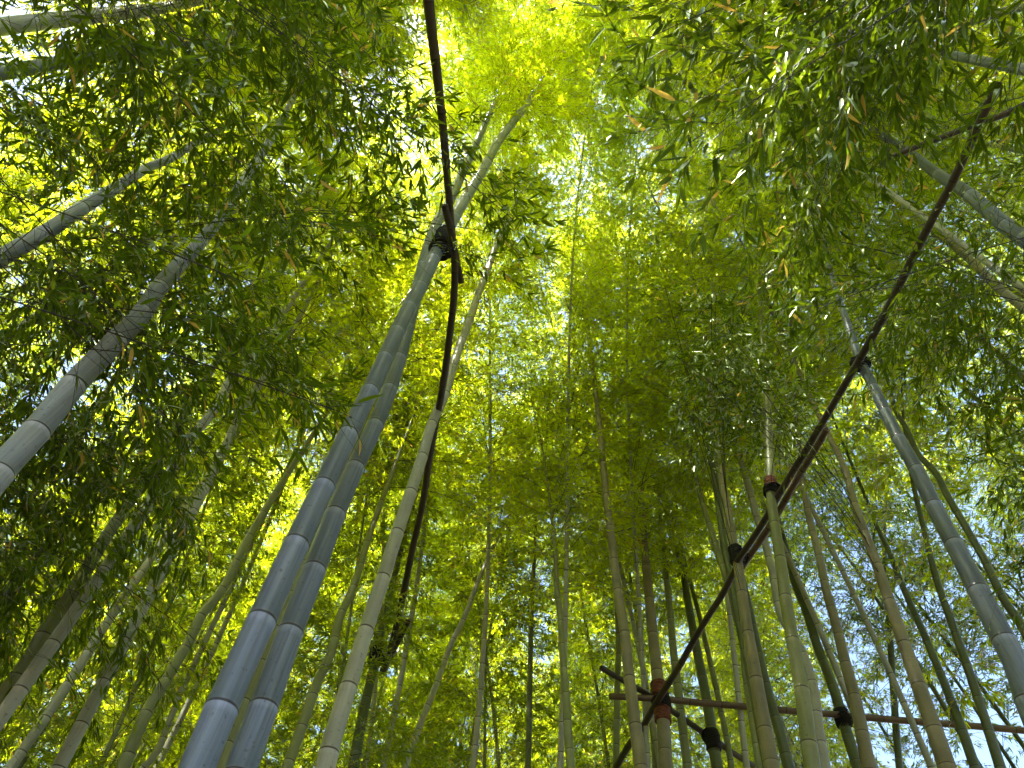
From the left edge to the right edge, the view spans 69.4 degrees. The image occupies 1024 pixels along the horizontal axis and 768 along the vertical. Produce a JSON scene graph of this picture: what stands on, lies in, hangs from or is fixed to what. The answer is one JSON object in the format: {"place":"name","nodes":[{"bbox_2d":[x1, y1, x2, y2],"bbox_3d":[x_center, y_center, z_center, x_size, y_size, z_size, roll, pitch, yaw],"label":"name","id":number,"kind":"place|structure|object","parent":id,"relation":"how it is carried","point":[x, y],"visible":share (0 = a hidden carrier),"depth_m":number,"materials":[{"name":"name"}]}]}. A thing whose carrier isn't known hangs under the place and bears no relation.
{"place":"outdoors","nodes":[
{"label":"outdoors","id":0,"kind":"place"},
{"bbox_2d":[0,0,1023,767],"label":"sky","id":1,"kind":"structure","parent":0,"point":[984,756],"materials":[{"name":"white"}]},
{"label":"ground","id":2,"kind":"structure","parent":0,"visible":0},
{"bbox_2d":[0,308,263,767],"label":"bamboo plant","id":3,"kind":"object","parent":2,"relation":"on","point":[51,735],"visible":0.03,"depth_m":9.14,"materials":[{"name":"green plant"}]},
{"bbox_2d":[0,80,267,288],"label":"bamboo plant","id":4,"kind":"object","parent":2,"relation":"on","point":[22,206],"visible":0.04,"depth_m":8.63,"materials":[{"name":"green plant"}]},
{"bbox_2d":[0,96,279,767],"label":"bamboo plant","id":5,"kind":"object","parent":2,"relation":"on","point":[72,539],"visible":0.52,"depth_m":3.73,"materials":[{"name":"green plant"}]},
{"bbox_2d":[0,0,287,172],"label":"bamboo plant","id":6,"kind":"object","parent":2,"relation":"on","point":[21,19],"visible":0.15,"depth_m":5.60,"materials":[{"name":"green plant"}]},
{"bbox_2d":[0,291,304,767],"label":"bamboo plant","id":7,"kind":"object","parent":2,"relation":"on","point":[215,562],"visible":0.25,"depth_m":7.17,"materials":[{"name":"green plant"}]},
{"bbox_2d":[43,525,288,767],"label":"bamboo plant","id":8,"kind":"object","parent":2,"relation":"on","point":[107,722],"visible":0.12,"depth_m":13.00,"materials":[{"name":"green plant"}]},
{"bbox_2d":[0,33,337,361],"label":"bamboo plant","id":9,"kind":"object","parent":2,"relation":"on","point":[7,177],"visible":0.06,"depth_m":8.75,"materials":[{"name":"green plant"}]},
{"bbox_2d":[0,181,348,614],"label":"bamboo plant","id":10,"kind":"object","parent":2,"relation":"on","point":[261,313],"visible":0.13,"depth_m":6.19,"materials":[{"name":"green plant"}]},
{"bbox_2d":[4,263,368,767],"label":"bamboo plant","id":11,"kind":"object","parent":2,"relation":"on","point":[25,746],"visible":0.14,"depth_m":6.24,"materials":[{"name":"green plant"}]},
{"bbox_2d":[0,168,396,767],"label":"bamboo plant","id":12,"kind":"object","parent":2,"relation":"on","point":[129,658],"visible":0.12,"depth_m":7.91,"materials":[{"name":"green plant"}]},
{"bbox_2d":[0,99,413,704],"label":"bamboo plant","id":13,"kind":"object","parent":2,"relation":"on","point":[44,631],"visible":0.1,"depth_m":4.78,"materials":[{"name":"green plant"}]},
{"bbox_2d":[0,0,432,496],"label":"bamboo plant","id":14,"kind":"object","parent":2,"relation":"on","point":[25,442],"visible":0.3,"depth_m":3.53,"materials":[{"name":"green plant"}]},
{"bbox_2d":[0,129,434,731],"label":"bamboo plant","id":15,"kind":"object","parent":2,"relation":"on","point":[30,675],"visible":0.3,"depth_m":5.45,"materials":[{"name":"green plant"}]},
{"bbox_2d":[0,0,442,549],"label":"bamboo plant","id":16,"kind":"object","parent":2,"relation":"on","point":[25,111],"visible":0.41,"depth_m":2.81,"materials":[{"name":"green plant"}]},
{"bbox_2d":[27,304,420,767],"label":"bamboo plant","id":17,"kind":"object","parent":2,"relation":"on","point":[207,620],"visible":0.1,"depth_m":10.99,"materials":[{"name":"green plant"}]},
{"bbox_2d":[50,169,433,767],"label":"bamboo plant","id":18,"kind":"object","parent":2,"relation":"on","point":[71,743],"visible":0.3,"depth_m":7.35,"materials":[{"name":"green plant"}]},
{"bbox_2d":[131,513,379,767],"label":"bamboo plant","id":19,"kind":"object","parent":2,"relation":"on","point":[175,755],"visible":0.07,"depth_m":10.52,"materials":[{"name":"green plant"}]},
{"bbox_2d":[139,325,400,767],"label":"bamboo plant","id":20,"kind":"object","parent":2,"relation":"on","point":[151,759],"visible":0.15,"depth_m":9.13,"materials":[{"name":"green plant"}]},
{"bbox_2d":[0,0,560,536],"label":"bamboo plant","id":21,"kind":"object","parent":2,"relation":"on","point":[80,210],"visible":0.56,"depth_m":3.66,"materials":[{"name":"green plant"}]},
{"bbox_2d":[0,0,567,277],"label":"bamboo plant","id":22,"kind":"object","parent":2,"relation":"on","point":[126,39],"visible":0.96,"depth_m":3.16,"materials":[{"name":"green plant"}]},
{"bbox_2d":[116,236,467,767],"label":"bamboo plant","id":23,"kind":"object","parent":2,"relation":"on","point":[128,753],"visible":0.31,"depth_m":7.05,"materials":[{"name":"green plant"}]},
{"bbox_2d":[187,327,456,767],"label":"bamboo plant","id":24,"kind":"object","parent":2,"relation":"on","point":[401,754],"visible":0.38,"depth_m":7.62,"materials":[{"name":"green plant"}]},
{"bbox_2d":[153,5,492,767],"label":"bamboo plant","id":25,"kind":"object","parent":2,"relation":"on","point":[417,87],"visible":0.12,"depth_m":13.57,"materials":[{"name":"green plant"}]},
{"bbox_2d":[231,364,484,767],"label":"bamboo plant","id":26,"kind":"object","parent":2,"relation":"on","point":[331,700],"visible":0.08,"depth_m":11.67,"materials":[{"name":"green plant"}]},
{"bbox_2d":[217,211,529,767],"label":"bamboo plant","id":27,"kind":"object","parent":2,"relation":"on","point":[246,701],"visible":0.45,"depth_m":8.07,"materials":[{"name":"green plant"}]},
{"bbox_2d":[293,514,462,767],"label":"bamboo plant","id":28,"kind":"object","parent":2,"relation":"on","point":[380,694],"visible":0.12,"depth_m":12.67,"materials":[{"name":"green plant"}]},
{"bbox_2d":[294,120,481,767],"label":"bamboo plant","id":29,"kind":"object","parent":2,"relation":"on","point":[355,626],"visible":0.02,"depth_m":11.23,"materials":[{"name":"green plant"}]},
{"bbox_2d":[177,4,617,767],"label":"bamboo plant","id":30,"kind":"object","parent":2,"relation":"on","point":[213,728],"visible":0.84,"depth_m":3.60,"materials":[{"name":"green plant"}]},
{"bbox_2d":[423,0,463,283],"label":"bamboo rail","id":31,"kind":"object","parent":30,"relation":"attached to","point":[430,19],"visible":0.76,"depth_m":4.80,"materials":[{"name":"brown wood"}]},
{"bbox_2d":[262,303,536,767],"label":"bamboo plant","id":32,"kind":"object","parent":2,"relation":"on","point":[300,730],"visible":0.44,"depth_m":8.65,"materials":[{"name":"green plant"}]},
{"bbox_2d":[224,17,575,767],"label":"bamboo plant","id":33,"kind":"object","parent":2,"relation":"on","point":[252,737],"visible":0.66,"depth_m":3.90,"materials":[{"name":"green plant"}]},
{"bbox_2d":[347,403,470,767],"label":"bamboo plant","id":34,"kind":"object","parent":2,"relation":"on","point":[357,745],"visible":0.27,"depth_m":7.62,"materials":[{"name":"green plant"}]},
{"bbox_2d":[294,193,527,705],"bbox_3d":[-1.959,2.587,10.440,3.354,17.897,6.941,7,-58,1],"label":"bamboo plant","id":35,"kind":"object","parent":2,"relation":"on","point":[411,661],"visible":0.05,"depth_m":12.26,"materials":[{"name":"green plant"}]},
{"bbox_2d":[327,0,550,767],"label":"bamboo plant","id":36,"kind":"object","parent":2,"relation":"on","point":[399,685],"visible":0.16,"depth_m":12.05,"materials":[{"name":"green plant"}]},
{"bbox_2d":[315,149,565,767],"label":"bamboo plant","id":37,"kind":"object","parent":2,"relation":"on","point":[329,749],"visible":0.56,"depth_m":7.39,"materials":[{"name":"green plant"}]},
{"bbox_2d":[380,204,457,673],"bbox_3d":[-0.835,0.912,6.504,0.232,0.070,5.164,11,-58,-2],"label":"bamboo rail","id":38,"kind":"object","parent":37,"relation":"attached to","point":[441,391],"visible":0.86,"depth_m":6.01,"materials":[{"name":"brown wood"}]},
{"bbox_2d":[396,483,553,767],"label":"bamboo plant","id":39,"kind":"object","parent":2,"relation":"on","point":[480,750],"visible":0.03,"depth_m":13.20,"materials":[{"name":"green plant"}]},
{"bbox_2d":[374,402,576,767],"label":"bamboo plant","id":40,"kind":"object","parent":2,"relation":"on","point":[520,725],"visible":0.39,"depth_m":10.19,"materials":[{"name":"green plant"}]},
{"bbox_2d":[382,218,586,767],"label":"bamboo plant","id":41,"kind":"object","parent":2,"relation":"on","point":[491,694],"visible":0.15,"depth_m":11.44,"materials":[{"name":"green plant"}]},
{"bbox_2d":[386,0,607,767],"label":"bamboo plant","id":42,"kind":"object","parent":2,"relation":"on","point":[474,754],"visible":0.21,"depth_m":11.14,"materials":[{"name":"green plant"}]},
{"bbox_2d":[401,410,599,767],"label":"bamboo plant","id":43,"kind":"object","parent":2,"relation":"on","point":[439,675],"visible":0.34,"depth_m":10.18,"materials":[{"name":"green plant"}]},
{"bbox_2d":[387,225,622,766],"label":"bamboo plant","id":44,"kind":"object","parent":2,"relation":"on","point":[490,684],"visible":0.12,"depth_m":12.11,"materials":[{"name":"green plant"}]},
{"bbox_2d":[473,0,579,81],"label":"bamboo plant","id":45,"kind":"object","parent":2,"relation":"on","point":[508,16],"visible":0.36,"depth_m":13.38,"materials":[{"name":"green plant"}]},
{"bbox_2d":[425,419,628,767],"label":"bamboo plant","id":46,"kind":"object","parent":2,"relation":"on","point":[528,745],"visible":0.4,"depth_m":10.12,"materials":[{"name":"green plant"}]},
{"bbox_2d":[447,364,676,767],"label":"bamboo plant","id":47,"kind":"object","parent":2,"relation":"on","point":[568,738],"visible":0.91,"depth_m":8.47,"materials":[{"name":"green plant"}]},
{"bbox_2d":[447,0,685,767],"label":"bamboo plant","id":48,"kind":"object","parent":2,"relation":"on","point":[528,493],"visible":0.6,"depth_m":10.76,"materials":[{"name":"green plant"}]},
{"bbox_2d":[529,524,637,767],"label":"bamboo plant","id":49,"kind":"object","parent":2,"relation":"on","point":[587,733],"visible":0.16,"depth_m":13.91,"materials":[{"name":"green plant"}]},
{"bbox_2d":[516,0,651,116],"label":"bamboo plant","id":50,"kind":"object","parent":2,"relation":"on","point":[590,26],"visible":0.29,"depth_m":13.06,"materials":[{"name":"green plant"}]},
{"bbox_2d":[454,55,718,767],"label":"bamboo plant","id":51,"kind":"object","parent":2,"relation":"on","point":[652,721],"visible":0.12,"depth_m":11.53,"materials":[{"name":"green plant"}]},
{"bbox_2d":[532,217,666,767],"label":"bamboo plant","id":52,"kind":"object","parent":2,"relation":"on","point":[637,741],"visible":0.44,"depth_m":9.73,"materials":[{"name":"green plant"}]},
{"bbox_2d":[518,415,722,767],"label":"bamboo plant","id":53,"kind":"object","parent":2,"relation":"on","point":[616,736],"visible":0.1,"depth_m":10.11,"materials":[{"name":"green plant"}]},
{"bbox_2d":[501,390,741,767],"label":"bamboo plant","id":54,"kind":"object","parent":2,"relation":"on","point":[601,724],"visible":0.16,"depth_m":10.73,"materials":[{"name":"green plant"}]},
{"bbox_2d":[529,488,720,767],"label":"bamboo plant","id":55,"kind":"object","parent":2,"relation":"on","point":[654,763],"visible":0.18,"depth_m":10.59,"materials":[{"name":"green plant"}]},
{"bbox_2d":[512,12,749,767],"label":"bamboo plant","id":56,"kind":"object","parent":2,"relation":"on","point":[673,569],"visible":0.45,"depth_m":10.59,"materials":[{"name":"green plant"}]},
{"bbox_2d":[534,299,728,767],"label":"bamboo plant","id":57,"kind":"object","parent":2,"relation":"on","point":[664,744],"visible":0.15,"depth_m":9.17,"materials":[{"name":"green plant"}]},
{"bbox_2d":[612,558,743,767],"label":"bamboo rail","id":58,"kind":"object","parent":57,"relation":"attached to","point":[661,694],"visible":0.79,"depth_m":7.25,"materials":[{"name":"brown wood"}]},
{"bbox_2d":[609,693,1023,733],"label":"bamboo rail","id":59,"kind":"object","parent":57,"relation":"attached to","point":[825,713],"visible":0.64,"depth_m":7.65,"materials":[{"name":"brown wood"}]},
{"bbox_2d":[538,378,737,767],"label":"bamboo plant","id":60,"kind":"object","parent":2,"relation":"on","point":[583,720],"visible":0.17,"depth_m":10.92,"materials":[{"name":"green plant"}]},
{"bbox_2d":[569,413,746,767],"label":"bamboo plant","id":61,"kind":"object","parent":2,"relation":"on","point":[683,736],"visible":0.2,"depth_m":9.49,"materials":[{"name":"green plant"}]},
{"bbox_2d":[591,441,766,767],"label":"bamboo plant","id":62,"kind":"object","parent":2,"relation":"on","point":[714,752],"visible":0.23,"depth_m":9.67,"materials":[{"name":"green plant"}]},
{"bbox_2d":[571,380,793,767],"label":"bamboo plant","id":63,"kind":"object","parent":2,"relation":"on","point":[667,661],"visible":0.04,"depth_m":11.96,"materials":[{"name":"green plant"}]},
{"bbox_2d":[596,255,773,767],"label":"bamboo plant","id":64,"kind":"object","parent":2,"relation":"on","point":[720,560],"visible":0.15,"depth_m":9.49,"materials":[{"name":"green plant"}]},
{"bbox_2d":[597,465,779,767],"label":"bamboo plant","id":65,"kind":"object","parent":2,"relation":"on","point":[724,727],"visible":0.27,"depth_m":9.99,"materials":[{"name":"green plant"}]},
{"bbox_2d":[508,12,878,767],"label":"bamboo plant","id":66,"kind":"object","parent":2,"relation":"on","point":[812,612],"visible":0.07,"depth_m":11.78,"materials":[{"name":"green plant"}]},
{"bbox_2d":[600,293,788,767],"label":"bamboo plant","id":67,"kind":"object","parent":2,"relation":"on","point":[725,554],"visible":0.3,"depth_m":8.86,"materials":[{"name":"green plant"}]},
{"bbox_2d":[613,306,803,767],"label":"bamboo plant","id":68,"kind":"object","parent":2,"relation":"on","point":[786,757],"visible":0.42,"depth_m":8.76,"materials":[{"name":"green plant"}]},
{"bbox_2d":[596,172,837,767],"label":"bamboo plant","id":69,"kind":"object","parent":2,"relation":"on","point":[770,759],"visible":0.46,"depth_m":5.52,"materials":[{"name":"green plant"}]},
{"bbox_2d":[587,64,849,767],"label":"bamboo plant","id":70,"kind":"object","parent":2,"relation":"on","point":[744,746],"visible":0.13,"depth_m":10.10,"materials":[{"name":"green plant"}]},
{"bbox_2d":[636,250,830,767],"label":"bamboo plant","id":71,"kind":"object","parent":2,"relation":"on","point":[816,709],"visible":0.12,"depth_m":7.54,"materials":[{"name":"green plant"}]},
{"bbox_2d":[544,0,935,767],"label":"bamboo plant","id":72,"kind":"object","parent":2,"relation":"on","point":[832,550],"visible":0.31,"depth_m":10.66,"materials":[{"name":"green plant"}]},
{"bbox_2d":[637,119,861,767],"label":"bamboo plant","id":73,"kind":"object","parent":2,"relation":"on","point":[809,745],"visible":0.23,"depth_m":6.33,"materials":[{"name":"green plant"}]},
{"bbox_2d":[735,81,1001,562],"bbox_3d":[2.474,-0.106,5.444,0.141,0.057,4.070,13,-58,-3],"label":"bamboo rail","id":74,"kind":"object","parent":73,"relation":"attached to","point":[923,236],"visible":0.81,"depth_m":5.25,"materials":[{"name":"brown wood"}]},
{"bbox_2d":[607,327,893,767],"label":"bamboo plant","id":75,"kind":"object","parent":2,"relation":"on","point":[755,605],"visible":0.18,"depth_m":10.00,"materials":[{"name":"green plant"}]},
{"bbox_2d":[595,460,907,767],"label":"bamboo plant","id":76,"kind":"object","parent":2,"relation":"on","point":[784,697],"visible":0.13,"depth_m":11.07,"materials":[{"name":"green plant"}]},
{"bbox_2d":[659,414,885,767],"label":"bamboo plant","id":77,"kind":"object","parent":2,"relation":"on","point":[739,661],"visible":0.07,"depth_m":11.35,"materials":[{"name":"green plant"}]},
{"bbox_2d":[674,405,875,767],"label":"bamboo plant","id":78,"kind":"object","parent":2,"relation":"on","point":[849,741],"visible":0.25,"depth_m":9.55,"materials":[{"name":"green plant"}]},
{"bbox_2d":[546,0,1023,377],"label":"bamboo plant","id":79,"kind":"object","parent":2,"relation":"on","point":[889,32],"visible":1,"depth_m":2.51,"materials":[{"name":"green plant"}]},
{"bbox_2d":[548,213,1023,553],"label":"bamboo plant","id":80,"kind":"object","parent":2,"relation":"on","point":[958,466],"visible":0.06,"depth_m":9.70,"materials":[{"name":"green plant"}]},
{"bbox_2d":[549,20,1023,396],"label":"bamboo plant","id":81,"kind":"object","parent":2,"relation":"on","point":[1004,210],"visible":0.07,"depth_m":10.07,"materials":[{"name":"green plant"}]},
{"bbox_2d":[672,464,909,767],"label":"bamboo plant","id":82,"kind":"object","parent":2,"relation":"on","point":[780,682],"visible":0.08,"depth_m":11.61,"materials":[{"name":"green plant"}]},
{"bbox_2d":[677,183,909,767],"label":"bamboo plant","id":83,"kind":"object","parent":2,"relation":"on","point":[865,750],"visible":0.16,"depth_m":6.50,"materials":[{"name":"green plant"}]},
{"bbox_2d":[646,149,956,767],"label":"bamboo plant","id":84,"kind":"object","parent":2,"relation":"on","point":[940,746],"visible":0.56,"depth_m":5.06,"materials":[{"name":"green plant"}]},
{"bbox_2d":[626,0,1023,197],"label":"bamboo plant","id":85,"kind":"object","parent":2,"relation":"on","point":[701,114],"visible":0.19,"depth_m":10.43,"materials":[{"name":"green plant"}]},
{"bbox_2d":[669,467,994,767],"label":"bamboo plant","id":86,"kind":"object","parent":2,"relation":"on","point":[903,745],"visible":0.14,"depth_m":11.30,"materials":[{"name":"green plant"}]},
{"bbox_2d":[647,6,1023,293],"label":"bamboo plant","id":87,"kind":"object","parent":2,"relation":"on","point":[988,263],"visible":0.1,"depth_m":9.75,"materials":[{"name":"green plant"}]},
{"bbox_2d":[673,119,1023,540],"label":"bamboo plant","id":88,"kind":"object","parent":2,"relation":"on","point":[971,473],"visible":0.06,"depth_m":8.26,"materials":[{"name":"green plant"}]},
{"bbox_2d":[698,80,1023,725],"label":"bamboo plant","id":89,"kind":"object","parent":2,"relation":"on","point":[1005,643],"visible":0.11,"depth_m":4.23,"materials":[{"name":"green plant"}]},
{"bbox_2d":[744,317,980,767],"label":"bamboo plant","id":90,"kind":"object","parent":2,"relation":"on","point":[966,743],"visible":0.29,"depth_m":8.54,"materials":[{"name":"green plant"}]},
{"bbox_2d":[711,381,1023,749],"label":"bamboo plant","id":91,"kind":"object","parent":2,"relation":"on","point":[995,706],"visible":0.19,"depth_m":9.89,"materials":[{"name":"green plant"}]},
{"bbox_2d":[712,0,1023,382],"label":"bamboo plant","id":92,"kind":"object","parent":2,"relation":"on","point":[984,65],"visible":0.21,"depth_m":3.94,"materials":[{"name":"green plant"}]},
{"bbox_2d":[724,403,1012,767],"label":"bamboo plant","id":93,"kind":"object","parent":2,"relation":"on","point":[931,685],"visible":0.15,"depth_m":9.76,"materials":[{"name":"green plant"}]},
{"bbox_2d":[718,9,1023,491],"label":"bamboo plant","id":94,"kind":"object","parent":2,"relation":"on","point":[974,199],"visible":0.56,"depth_m":4.40,"materials":[{"name":"green plant"}]},
{"bbox_2d":[749,198,1023,640],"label":"bamboo plant","id":95,"kind":"object","parent":2,"relation":"on","point":[1004,600],"visible":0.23,"depth_m":7.83,"materials":[{"name":"green plant"}]},
{"bbox_2d":[750,410,1023,767],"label":"bamboo plant","id":96,"kind":"object","parent":2,"relation":"on","point":[1006,754],"visible":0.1,"depth_m":10.64,"materials":[{"name":"green plant"}]},
{"bbox_2d":[754,0,1023,329],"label":"bamboo plant","id":97,"kind":"object","parent":2,"relation":"on","point":[980,171],"visible":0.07,"depth_m":7.46,"materials":[{"name":"green plant"}]},
{"bbox_2d":[766,327,1023,707],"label":"bamboo plant","id":98,"kind":"object","parent":2,"relation":"on","point":[898,533],"visible":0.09,"depth_m":10.40,"materials":[{"name":"green plant"}]},
{"bbox_2d":[772,404,1022,767],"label":"bamboo plant","id":99,"kind":"object","parent":2,"relation":"on","point":[895,729],"visible":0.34,"depth_m":8.95,"materials":[{"name":"green plant"}]},
{"bbox_2d":[788,352,1023,696],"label":"bamboo plant","id":100,"kind":"object","parent":2,"relation":"on","point":[981,644],"visible":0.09,"depth_m":11.46,"materials":[{"name":"green plant"}]},
{"bbox_2d":[794,78,1023,474],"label":"bamboo plant","id":101,"kind":"object","parent":2,"relation":"on","point":[957,249],"visible":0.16,"depth_m":7.53,"materials":[{"name":"green plant"}]},
{"bbox_2d":[804,196,1023,634],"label":"bamboo plant","id":102,"kind":"object","parent":2,"relation":"on","point":[1002,487],"visible":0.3,"depth_m":6.81,"materials":[{"name":"green plant"}]},
{"bbox_2d":[846,310,1023,767],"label":"bamboo plant","id":103,"kind":"object","parent":2,"relation":"on","point":[980,703],"visible":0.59,"depth_m":6.96,"materials":[{"name":"green plant"}]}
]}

